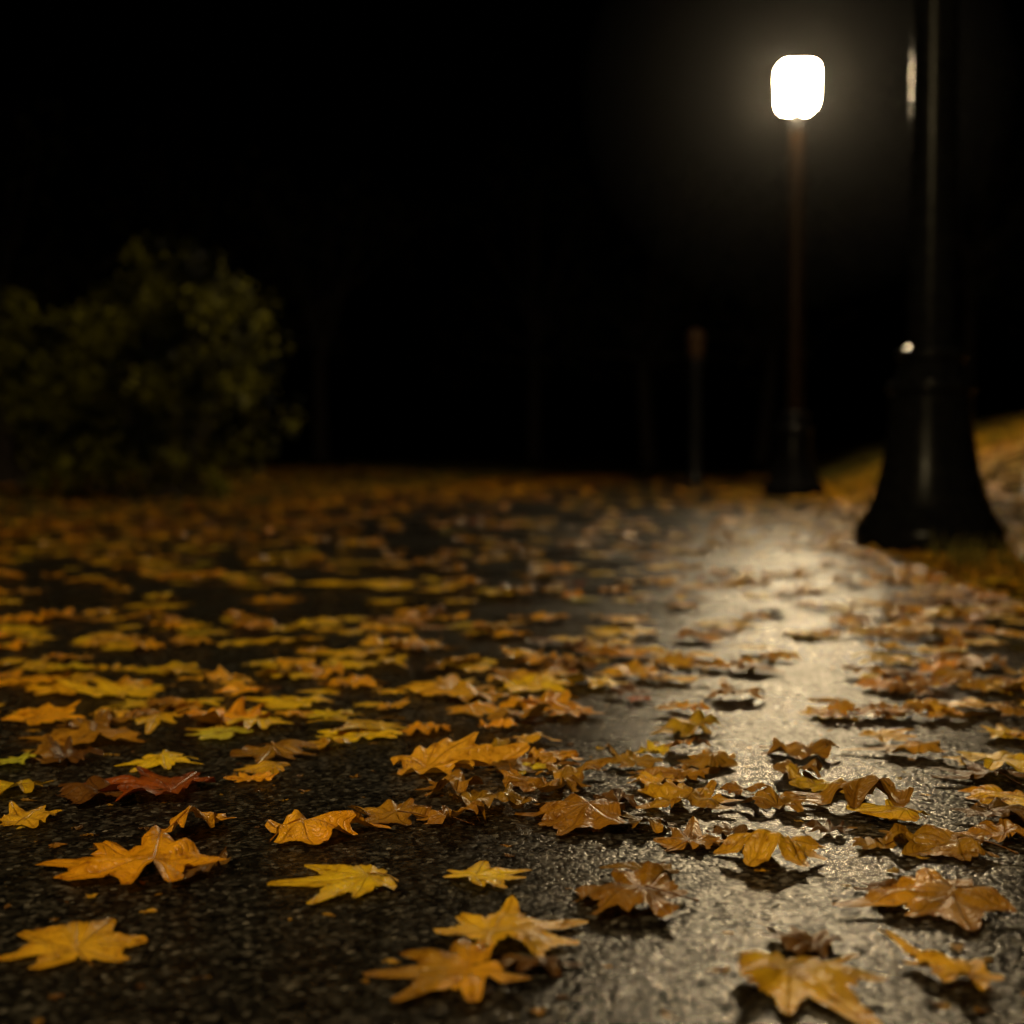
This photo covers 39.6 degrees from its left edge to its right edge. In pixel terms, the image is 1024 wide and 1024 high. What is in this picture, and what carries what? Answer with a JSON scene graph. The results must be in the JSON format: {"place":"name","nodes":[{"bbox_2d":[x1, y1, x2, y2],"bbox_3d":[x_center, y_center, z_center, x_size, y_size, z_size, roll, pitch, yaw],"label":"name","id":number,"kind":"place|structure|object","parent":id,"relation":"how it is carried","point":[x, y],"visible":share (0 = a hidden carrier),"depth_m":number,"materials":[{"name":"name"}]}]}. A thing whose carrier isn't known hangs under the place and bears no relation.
{"place":"outdoors","nodes":[
{"label":"outdoors","id":0,"kind":"place"},
{"bbox_2d":[0,458,1023,1023],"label":"asphalt path","id":1,"kind":"structure","parent":0,"point":[244,942],"depth_m":1.68,"materials":[{"name":"grey asphalt"}]},
{"bbox_2d":[762,61,825,497],"bbox_3d":[2.380,-1.915,11.928,0.526,3.672,0.526,0,3,0],"label":"street lamp","id":2,"kind":"object","parent":1,"relation":"on","point":[793,473],"visible":0.96,"depth_m":11.85,"materials":[{"name":"black metal"}]},
{"bbox_2d":[0,411,1023,653],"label":"ground","id":3,"kind":"structure","parent":0,"point":[560,462],"depth_m":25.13,"materials":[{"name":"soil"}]},
{"bbox_2d":[0,286,127,487],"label":"bush","id":4,"kind":"object","parent":3,"relation":"on","point":[16,385],"visible":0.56,"depth_m":11.68,"materials":[{"name":"green plant"}]},
{"bbox_2d":[15,231,307,501],"bbox_3d":[-2.699,-1.096,11.021,2.185,2.135,1.880,0,3,0],"label":"bush","id":5,"kind":"object","parent":3,"relation":"on","point":[133,371],"visible":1,"depth_m":10.72,"materials":[{"name":"green plant"}]},
{"bbox_2d":[0,414,1023,1023],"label":"fallen leaves","id":6,"kind":"object","parent":3,"relation":"on","point":[468,968],"visible":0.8,"depth_m":2.00,"materials":[{"name":"orange plant"}]},
{"bbox_2d":[685,328,704,484],"bbox_3d":[2.059,-1.153,15.965,0.220,1.810,0.220,0,3,0],"label":"path bollard","id":7,"kind":"object","parent":3,"relation":"on","point":[695,343],"visible":0.9,"depth_m":15.91,"materials":[{"name":"black metal"}]},
{"bbox_2d":[853,0,1006,560],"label":"street lamp","id":8,"kind":"object","parent":3,"relation":"on","point":[930,481],"visible":0.98,"depth_m":5.48,"materials":[{"name":"black metal"}]},
{"bbox_2d":[0,0,1023,450],"label":"sky","id":9,"kind":"structure","parent":0,"point":[423,88],"materials":[{"name":"black"}]}
]}

